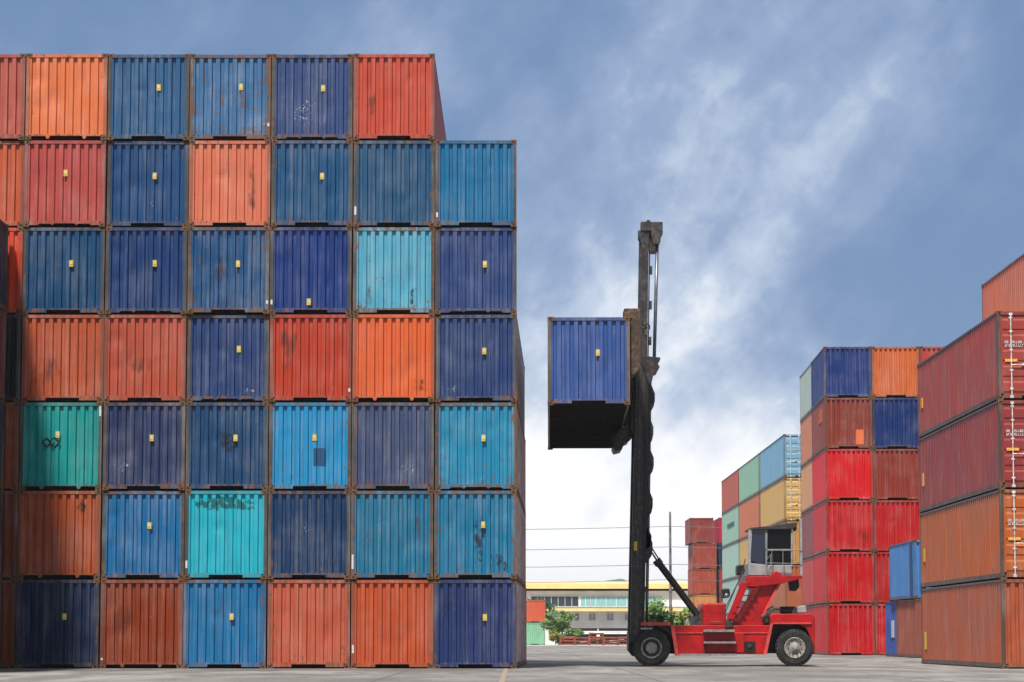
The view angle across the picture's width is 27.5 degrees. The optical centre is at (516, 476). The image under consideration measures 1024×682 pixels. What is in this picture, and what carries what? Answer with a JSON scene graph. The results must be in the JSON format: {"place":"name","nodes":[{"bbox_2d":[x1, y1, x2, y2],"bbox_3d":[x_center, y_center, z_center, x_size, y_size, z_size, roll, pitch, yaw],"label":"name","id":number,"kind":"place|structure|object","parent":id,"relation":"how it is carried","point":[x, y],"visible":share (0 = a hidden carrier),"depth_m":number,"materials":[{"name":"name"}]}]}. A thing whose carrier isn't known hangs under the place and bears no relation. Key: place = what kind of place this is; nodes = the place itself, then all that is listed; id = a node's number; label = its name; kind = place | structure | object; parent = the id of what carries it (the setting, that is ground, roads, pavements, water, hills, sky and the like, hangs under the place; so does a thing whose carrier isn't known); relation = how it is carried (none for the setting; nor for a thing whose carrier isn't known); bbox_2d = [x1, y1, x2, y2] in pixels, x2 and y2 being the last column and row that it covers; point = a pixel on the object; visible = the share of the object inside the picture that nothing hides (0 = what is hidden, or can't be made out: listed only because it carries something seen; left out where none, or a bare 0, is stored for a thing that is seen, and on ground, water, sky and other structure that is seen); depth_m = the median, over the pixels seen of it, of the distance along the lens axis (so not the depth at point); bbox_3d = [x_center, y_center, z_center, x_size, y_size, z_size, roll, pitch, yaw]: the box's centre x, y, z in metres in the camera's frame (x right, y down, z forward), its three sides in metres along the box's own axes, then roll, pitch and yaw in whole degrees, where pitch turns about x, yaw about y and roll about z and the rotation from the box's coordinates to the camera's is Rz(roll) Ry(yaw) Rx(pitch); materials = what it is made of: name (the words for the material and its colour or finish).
{"place":"outdoors","nodes":[
{"label":"outdoors","id":0,"kind":"place"},
{"bbox_2d":[0,646,1023,681],"bbox_3d":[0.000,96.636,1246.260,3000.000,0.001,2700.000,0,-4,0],"label":"ground","id":1,"kind":"structure","parent":0,"point":[582,664],"depth_m":54.51,"materials":[{"name":"concrete"}]},
{"bbox_2d":[0,579,1,646],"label":"shipping container","id":2,"kind":"object","parent":1,"relation":"on","point":[0,608],"visible":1,"depth_m":61.13,"materials":[{"name":"metal"}]},
{"bbox_2d":[0,489,3,578],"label":"shipping container","id":3,"kind":"object","parent":2,"relation":"on","point":[1,513],"visible":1,"depth_m":61.26,"materials":[{"name":"metal"}]},
{"bbox_2d":[0,399,4,488],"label":"shipping container","id":4,"kind":"object","parent":3,"relation":"on","point":[2,418],"visible":1,"depth_m":61.41,"materials":[{"name":"metal"}]},
{"bbox_2d":[0,309,6,399],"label":"shipping container","id":5,"kind":"object","parent":4,"relation":"on","point":[3,321],"visible":1,"depth_m":61.53,"materials":[{"name":"metal"}]},
{"bbox_2d":[0,219,8,311],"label":"shipping container","id":6,"kind":"object","parent":5,"relation":"on","point":[4,227],"visible":0.99,"depth_m":61.60,"materials":[{"name":"metal"}]},
{"bbox_2d":[0,579,16,668],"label":"shipping container","id":7,"kind":"object","parent":1,"relation":"on","point":[8,624],"visible":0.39,"depth_m":61.52,"materials":[{"name":"metal"}]},
{"bbox_2d":[2,490,29,579],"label":"shipping container","id":8,"kind":"object","parent":7,"relation":"on","point":[10,535],"visible":0.23,"depth_m":61.71,"materials":[{"name":"metal"}]},
{"bbox_2d":[4,402,19,490],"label":"shipping container","id":9,"kind":"object","parent":8,"relation":"on","point":[11,446],"visible":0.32,"depth_m":61.89,"materials":[{"name":"metal"}]},
{"bbox_2d":[5,314,22,401],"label":"shipping container","id":10,"kind":"object","parent":9,"relation":"on","point":[13,358],"visible":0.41,"depth_m":62.07,"materials":[{"name":"metal"}]},
{"bbox_2d":[7,227,23,313],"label":"shipping container","id":11,"kind":"object","parent":10,"relation":"on","point":[15,272],"visible":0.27,"depth_m":62.33,"materials":[{"name":"metal"}]},
{"bbox_2d":[0,140,24,227],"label":"shipping container","id":12,"kind":"object","parent":11,"relation":"on","point":[12,156],"visible":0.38,"depth_m":62.54,"materials":[{"name":"metal"}]},
{"bbox_2d":[0,54,26,140],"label":"shipping container","id":13,"kind":"object","parent":12,"relation":"on","point":[12,95],"visible":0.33,"depth_m":62.67,"materials":[{"name":"metal"}]},
{"bbox_2d":[15,579,100,668],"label":"shipping container","id":14,"kind":"object","parent":1,"relation":"on","point":[57,623],"visible":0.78,"depth_m":61.47,"materials":[{"name":"metal"}]},
{"bbox_2d":[17,490,111,579],"bbox_3d":[-13.485,2.178,67.749,2.438,2.623,12.194,0,-4,0],"label":"shipping container","id":15,"kind":"object","parent":14,"relation":"on","point":[59,535],"visible":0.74,"depth_m":61.73,"materials":[{"name":"metal"}]},
{"bbox_2d":[19,402,103,490],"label":"shipping container","id":16,"kind":"object","parent":15,"relation":"on","point":[61,446],"visible":0.64,"depth_m":61.93,"materials":[{"name":"metal"}]},
{"bbox_2d":[21,314,104,401],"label":"shipping container","id":17,"kind":"object","parent":16,"relation":"on","point":[62,358],"visible":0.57,"depth_m":62.13,"materials":[{"name":"metal"}]},
{"bbox_2d":[22,227,105,314],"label":"shipping container","id":18,"kind":"object","parent":17,"relation":"on","point":[64,269],"visible":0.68,"depth_m":62.32,"materials":[{"name":"metal"}]},
{"bbox_2d":[23,140,107,226],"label":"shipping container","id":19,"kind":"object","parent":18,"relation":"on","point":[65,183],"visible":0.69,"depth_m":62.48,"materials":[{"name":"metal"}]},
{"bbox_2d":[25,53,108,141],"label":"shipping container","id":20,"kind":"object","parent":19,"relation":"on","point":[66,96],"visible":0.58,"depth_m":62.66,"materials":[{"name":"metal"}]},
{"bbox_2d":[99,579,183,668],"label":"shipping container","id":21,"kind":"object","parent":1,"relation":"on","point":[141,623],"visible":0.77,"depth_m":61.55,"materials":[{"name":"metal"}]},
{"bbox_2d":[101,490,192,579],"bbox_3d":[-11.015,2.180,67.784,2.438,2.623,12.194,0,-4,0],"label":"shipping container","id":22,"kind":"object","parent":21,"relation":"on","point":[143,535],"visible":0.7,"depth_m":61.77,"materials":[{"name":"metal"}]},
{"bbox_2d":[102,402,185,490],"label":"shipping container","id":23,"kind":"object","parent":22,"relation":"on","point":[144,446],"visible":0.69,"depth_m":61.92,"materials":[{"name":"metal"}]},
{"bbox_2d":[103,314,187,401],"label":"shipping container","id":24,"kind":"object","parent":23,"relation":"on","point":[145,358],"visible":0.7,"depth_m":62.12,"materials":[{"name":"metal"}]},
{"bbox_2d":[105,227,187,314],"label":"shipping container","id":25,"kind":"object","parent":24,"relation":"on","point":[146,272],"visible":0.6,"depth_m":62.30,"materials":[{"name":"metal"}]},
{"bbox_2d":[106,140,188,226],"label":"shipping container","id":26,"kind":"object","parent":25,"relation":"on","point":[147,183],"visible":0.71,"depth_m":62.56,"materials":[{"name":"metal"}]},
{"bbox_2d":[107,54,189,140],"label":"shipping container","id":27,"kind":"object","parent":26,"relation":"on","point":[148,97],"visible":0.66,"depth_m":62.70,"materials":[{"name":"metal"}]},
{"bbox_2d":[183,579,267,668],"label":"shipping container","id":28,"kind":"object","parent":1,"relation":"on","point":[224,623],"visible":0.78,"depth_m":61.50,"materials":[{"name":"metal"}]},
{"bbox_2d":[184,490,267,579],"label":"shipping container","id":29,"kind":"object","parent":28,"relation":"on","point":[226,535],"visible":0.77,"depth_m":61.68,"materials":[{"name":"metal"}]},
{"bbox_2d":[185,402,268,490],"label":"shipping container","id":30,"kind":"object","parent":29,"relation":"on","point":[227,446],"visible":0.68,"depth_m":61.89,"materials":[{"name":"metal"}]},
{"bbox_2d":[186,314,269,401],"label":"shipping container","id":31,"kind":"object","parent":30,"relation":"on","point":[228,358],"visible":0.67,"depth_m":62.16,"materials":[{"name":"metal"}]},
{"bbox_2d":[187,226,269,314],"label":"shipping container","id":32,"kind":"object","parent":31,"relation":"on","point":[228,270],"visible":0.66,"depth_m":62.26,"materials":[{"name":"metal"}]},
{"bbox_2d":[188,140,271,226],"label":"shipping container","id":33,"kind":"object","parent":32,"relation":"on","point":[229,183],"visible":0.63,"depth_m":62.50,"materials":[{"name":"metal"}]},
{"bbox_2d":[189,54,271,141],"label":"shipping container","id":34,"kind":"object","parent":33,"relation":"on","point":[230,97],"visible":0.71,"depth_m":62.72,"materials":[{"name":"metal"}]},
{"bbox_2d":[267,579,350,668],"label":"shipping container","id":35,"kind":"object","parent":1,"relation":"on","point":[308,623],"visible":0.84,"depth_m":61.55,"materials":[{"name":"metal"}]},
{"bbox_2d":[267,490,350,579],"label":"shipping container","id":36,"kind":"object","parent":35,"relation":"on","point":[309,535],"visible":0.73,"depth_m":61.73,"materials":[{"name":"metal"}]},
{"bbox_2d":[268,402,351,490],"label":"shipping container","id":37,"kind":"object","parent":36,"relation":"on","point":[310,446],"visible":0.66,"depth_m":61.92,"materials":[{"name":"metal"}]},
{"bbox_2d":[269,314,352,401],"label":"shipping container","id":38,"kind":"object","parent":37,"relation":"on","point":[311,357],"visible":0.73,"depth_m":62.09,"materials":[{"name":"metal"}]},
{"bbox_2d":[269,227,352,315],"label":"shipping container","id":39,"kind":"object","parent":38,"relation":"on","point":[311,270],"visible":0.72,"depth_m":62.28,"materials":[{"name":"metal"}]},
{"bbox_2d":[271,140,353,228],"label":"shipping container","id":40,"kind":"object","parent":39,"relation":"on","point":[312,183],"visible":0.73,"depth_m":62.46,"materials":[{"name":"metal"}]},
{"bbox_2d":[271,54,353,141],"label":"shipping container","id":41,"kind":"object","parent":40,"relation":"on","point":[312,97],"visible":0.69,"depth_m":62.70,"materials":[{"name":"metal"}]},
{"bbox_2d":[351,579,433,668],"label":"shipping container","id":42,"kind":"object","parent":1,"relation":"on","point":[392,623],"visible":0.8,"depth_m":61.55,"materials":[{"name":"metal"}]},
{"bbox_2d":[350,490,433,579],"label":"shipping container","id":43,"kind":"object","parent":42,"relation":"on","point":[392,535],"visible":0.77,"depth_m":61.70,"materials":[{"name":"metal"}]},
{"bbox_2d":[351,402,434,490],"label":"shipping container","id":44,"kind":"object","parent":43,"relation":"on","point":[393,446],"visible":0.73,"depth_m":61.90,"materials":[{"name":"metal"}]},
{"bbox_2d":[352,314,434,403],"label":"shipping container","id":45,"kind":"object","parent":44,"relation":"on","point":[393,357],"visible":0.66,"depth_m":62.06,"materials":[{"name":"metal"}]},
{"bbox_2d":[352,227,434,313],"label":"shipping container","id":46,"kind":"object","parent":45,"relation":"on","point":[393,270],"visible":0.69,"depth_m":62.30,"materials":[{"name":"metal"}]},
{"bbox_2d":[353,140,434,226],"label":"shipping container","id":47,"kind":"object","parent":46,"relation":"on","point":[394,183],"visible":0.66,"depth_m":62.48,"materials":[{"name":"metal"}]},
{"bbox_2d":[353,54,445,140],"bbox_3d":[-3.664,-10.914,68.681,2.438,2.623,12.194,0,-4,0],"label":"shipping container","id":48,"kind":"object","parent":47,"relation":"on","point":[396,97],"visible":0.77,"depth_m":62.67,"materials":[{"name":"metal"}]},
{"bbox_2d":[434,579,526,668],"bbox_3d":[-1.028,4.792,67.512,2.438,2.623,12.194,0,-4,2],"label":"shipping container","id":49,"kind":"object","parent":1,"relation":"on","point":[479,623],"visible":1,"depth_m":61.50,"materials":[{"name":"metal"}]},
{"bbox_2d":[434,490,525,587],"bbox_3d":[-1.042,2.172,67.677,2.438,2.623,12.194,0,-4,2],"label":"shipping container","id":50,"kind":"object","parent":49,"relation":"on","point":[479,535],"visible":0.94,"depth_m":61.67,"materials":[{"name":"metal"}]},
{"bbox_2d":[435,402,525,513],"bbox_3d":[-1.036,-0.437,67.978,2.438,2.623,12.194,0,-4,1],"label":"shipping container","id":51,"kind":"object","parent":50,"relation":"on","point":[480,446],"visible":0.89,"depth_m":61.97,"materials":[{"name":"metal"}]},
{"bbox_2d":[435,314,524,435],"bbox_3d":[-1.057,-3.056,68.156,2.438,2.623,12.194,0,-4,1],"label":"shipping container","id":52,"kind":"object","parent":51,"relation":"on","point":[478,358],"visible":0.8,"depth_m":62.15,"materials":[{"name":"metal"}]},
{"bbox_2d":[435,227,516,314],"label":"shipping container","id":53,"kind":"object","parent":52,"relation":"on","point":[475,270],"visible":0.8,"depth_m":62.32,"materials":[{"name":"metal"}]},
{"bbox_2d":[435,140,516,226],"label":"shipping container","id":54,"kind":"object","parent":53,"relation":"on","point":[475,183],"visible":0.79,"depth_m":62.46,"materials":[{"name":"metal"}]},
{"bbox_2d":[611,220,814,666],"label":"container handler","id":55,"kind":"object","parent":1,"relation":"on","point":[786,635],"visible":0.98,"depth_m":66.07,"materials":[{"name":"metal"}]},
{"bbox_2d":[547,317,629,449],"bbox_3d":[2.235,-2.837,67.784,2.438,2.623,12.194,0,-6,1],"label":"shipping container","id":56,"kind":"object","parent":55,"relation":"attached to","point":[588,402],"visible":0.96,"depth_m":61.82,"materials":[{"name":"metal"}]},
{"bbox_2d":[765,610,801,613],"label":"shipping container","id":57,"kind":"object","parent":1,"relation":"on","point":[775,612],"visible":0.04,"depth_m":130.01,"materials":[{"name":"metal"}]},
{"bbox_2d":[767,565,807,610],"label":"shipping container","id":58,"kind":"object","parent":57,"relation":"on","point":[784,596],"visible":0.23,"depth_m":125.46,"materials":[{"name":"metal"}]},
{"bbox_2d":[777,521,799,564],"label":"shipping container","id":59,"kind":"object","parent":58,"relation":"on","point":[796,549],"visible":0.12,"depth_m":125.61,"materials":[{"name":"metal"}]},
{"bbox_2d":[760,478,800,526],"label":"shipping container","id":60,"kind":"object","parent":59,"relation":"on","point":[780,501],"visible":0.36,"depth_m":127.13,"materials":[{"name":"metal"}]},
{"bbox_2d":[760,434,800,490],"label":"shipping container","id":61,"kind":"object","parent":60,"relation":"on","point":[780,458],"visible":0.34,"depth_m":127.18,"materials":[{"name":"metal"}]},
{"bbox_2d":[785,435,800,476],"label":"door","id":62,"kind":"structure","parent":61,"relation":"in","point":[792,443],"depth_m":125.98,"materials":[{"name":"paint"}]},
{"bbox_2d":[786,479,800,519],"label":"door","id":63,"kind":"structure","parent":60,"relation":"in","point":[793,487],"depth_m":125.80,"materials":[{"name":"paint"}]},
{"bbox_2d":[813,603,874,654],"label":"shipping container","id":64,"kind":"object","parent":1,"relation":"on","point":[844,629],"visible":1,"depth_m":105.97,"materials":[{"name":"metal"}]},
{"bbox_2d":[813,552,874,604],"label":"shipping container","id":65,"kind":"object","parent":64,"relation":"on","point":[843,577],"visible":1,"depth_m":106.15,"materials":[{"name":"metal"}]},
{"bbox_2d":[812,500,873,555],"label":"shipping container","id":66,"kind":"object","parent":65,"relation":"on","point":[843,525],"visible":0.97,"depth_m":106.34,"materials":[{"name":"metal"}]},
{"bbox_2d":[812,449,872,506],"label":"shipping container","id":67,"kind":"object","parent":66,"relation":"on","point":[842,474],"visible":0.96,"depth_m":106.54,"materials":[{"name":"metal"}]},
{"bbox_2d":[811,397,872,458],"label":"shipping container","id":68,"kind":"object","parent":67,"relation":"on","point":[841,423],"visible":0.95,"depth_m":106.74,"materials":[{"name":"metal"}]},
{"bbox_2d":[811,346,871,409],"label":"shipping container","id":69,"kind":"object","parent":68,"relation":"on","point":[841,372],"visible":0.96,"depth_m":106.95,"materials":[{"name":"metal"}]},
{"bbox_2d":[875,603,885,654],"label":"shipping container","id":70,"kind":"object","parent":1,"relation":"on","point":[880,637],"visible":0.16,"depth_m":105.93,"materials":[{"name":"metal"}]},
{"bbox_2d":[868,552,895,603],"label":"shipping container","id":71,"kind":"object","parent":70,"relation":"on","point":[881,578],"visible":0.24,"depth_m":106.14,"materials":[{"name":"metal"}]},
{"bbox_2d":[873,500,919,551],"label":"shipping container","id":72,"kind":"object","parent":71,"relation":"on","point":[896,521],"visible":0.63,"depth_m":106.29,"materials":[{"name":"metal"}]},
{"bbox_2d":[873,449,918,499],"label":"shipping container","id":73,"kind":"object","parent":72,"relation":"on","point":[895,474],"visible":0.77,"depth_m":106.51,"materials":[{"name":"metal"}]},
{"bbox_2d":[872,397,917,448],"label":"shipping container","id":74,"kind":"object","parent":73,"relation":"on","point":[894,423],"visible":0.76,"depth_m":106.69,"materials":[{"name":"metal"}]},
{"bbox_2d":[871,346,919,397],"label":"shipping container","id":75,"kind":"object","parent":74,"relation":"on","point":[894,372],"visible":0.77,"depth_m":106.93,"materials":[{"name":"metal"}]},
{"bbox_2d":[885,601,896,656],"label":"shipping container","id":76,"kind":"object","parent":1,"relation":"on","point":[891,626],"visible":0.15,"depth_m":99.06,"materials":[{"name":"metal"}]},
{"bbox_2d":[896,599,921,657],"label":"shipping container","id":77,"kind":"object","parent":1,"relation":"on","point":[908,628],"visible":0.2,"depth_m":94.43,"materials":[{"name":"metal"}]},
{"bbox_2d":[889,539,931,600],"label":"shipping container","id":78,"kind":"object","parent":77,"relation":"on","point":[904,565],"visible":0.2,"depth_m":94.92,"materials":[{"name":"metal"}]},
{"bbox_2d":[920,579,1023,668],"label":"shipping container","id":79,"kind":"object","parent":1,"relation":"on","point":[976,624],"visible":1,"depth_m":64.50,"materials":[{"name":"metal"}]},
{"bbox_2d":[919,489,1023,587],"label":"shipping container","id":80,"kind":"object","parent":79,"relation":"on","point":[980,538],"visible":0.92,"depth_m":64.55,"materials":[{"name":"metal"}]},
{"bbox_2d":[918,399,1023,512],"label":"shipping container","id":81,"kind":"object","parent":80,"relation":"on","point":[979,452],"visible":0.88,"depth_m":64.66,"materials":[{"name":"metal"}]},
{"bbox_2d":[917,311,1023,438],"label":"shipping container","id":82,"kind":"object","parent":81,"relation":"on","point":[980,365],"visible":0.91,"depth_m":64.79,"materials":[{"name":"metal"}]},
{"bbox_2d":[1000,313,1023,397],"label":"door","id":83,"kind":"structure","parent":82,"relation":"in","point":[1011,326],"depth_m":61.49,"materials":[{"name":"paint"}]},
{"bbox_2d":[1001,401,1023,486],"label":"door","id":84,"kind":"structure","parent":81,"relation":"in","point":[1012,414],"depth_m":61.28,"materials":[{"name":"paint"}]},
{"bbox_2d":[1003,491,1023,576],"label":"door","id":85,"kind":"structure","parent":80,"relation":"in","point":[1013,503],"depth_m":61.08,"materials":[{"name":"paint"}]},
{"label":"shipping container","id":86,"kind":"object","parent":1,"relation":"on","visible":0},
{"bbox_2d":[741,576,748,600],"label":"shipping container","id":87,"kind":"object","parent":86,"relation":"on","point":[745,597],"visible":0.02,"depth_m":147.06,"materials":[{"name":"paint"}]},
{"bbox_2d":[739,537,747,576],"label":"shipping container","id":88,"kind":"object","parent":87,"relation":"on","point":[743,544],"visible":0.04,"depth_m":148.29,"materials":[{"name":"metal"}]},
{"bbox_2d":[739,493,760,539],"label":"shipping container","id":89,"kind":"object","parent":88,"relation":"on","point":[749,512],"visible":0.21,"depth_m":144.51,"materials":[{"name":"metal"}]},
{"bbox_2d":[739,453,759,503],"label":"shipping container","id":90,"kind":"object","parent":89,"relation":"on","point":[749,478],"visible":0.28,"depth_m":144.48,"materials":[{"name":"metal"}]},
{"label":"shipping container","id":91,"kind":"object","parent":1,"relation":"on","visible":0},
{"bbox_2d":[722,577,738,614],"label":"shipping container","id":92,"kind":"object","parent":91,"relation":"on","point":[731,584],"visible":0.12,"depth_m":157.36,"materials":[{"name":"metal"}]},
{"bbox_2d":[722,541,739,581],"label":"shipping container","id":93,"kind":"object","parent":92,"relation":"on","point":[730,557],"visible":0.25,"depth_m":157.29,"materials":[{"name":"metal"}]},
{"bbox_2d":[722,505,738,547],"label":"shipping container","id":94,"kind":"object","parent":93,"relation":"on","point":[730,527],"visible":0.21,"depth_m":157.29,"materials":[{"name":"metal"}]},
{"bbox_2d":[721,469,738,513],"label":"shipping container","id":95,"kind":"object","parent":94,"relation":"on","point":[730,492],"visible":0.3,"depth_m":157.32,"materials":[{"name":"metal"}]},
{"bbox_2d":[0,0,1023,581],"label":"sky","id":96,"kind":"structure","parent":0,"point":[817,174],"materials":[{"name":"blue"}]},
{"bbox_2d":[526,582,687,626],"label":"office building","id":97,"kind":"structure","parent":0,"point":[596,604],"depth_m":263.48,"materials":[{"name":"white"}]},
{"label":"shipping container","id":98,"kind":"object","parent":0,"visible":0},
{"bbox_2d":[688,595,716,618],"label":"shipping container","id":99,"kind":"object","parent":98,"relation":"on","point":[696,600],"visible":0.3,"depth_m":213.70,"materials":[{"name":"metal"}]},
{"bbox_2d":[688,569,716,595],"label":"shipping container","id":100,"kind":"object","parent":99,"relation":"on","point":[701,587],"visible":0.95,"depth_m":213.88,"materials":[{"name":"metal"}]},
{"bbox_2d":[688,543,716,570],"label":"shipping container","id":101,"kind":"object","parent":100,"relation":"on","point":[701,558],"visible":0.95,"depth_m":214.08,"materials":[{"name":"metal"}]},
{"bbox_2d":[685,518,713,545],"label":"shipping container","id":102,"kind":"object","parent":101,"relation":"on","point":[696,531],"visible":0.94,"depth_m":214.28,"materials":[{"name":"metal"}]},
{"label":"shipping container","id":103,"kind":"object","parent":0,"visible":0},
{"bbox_2d":[981,253,1023,320],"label":"shipping container","id":104,"kind":"object","parent":103,"relation":"on","point":[1002,289],"visible":0.58,"depth_m":71.23,"materials":[{"name":"metal"}]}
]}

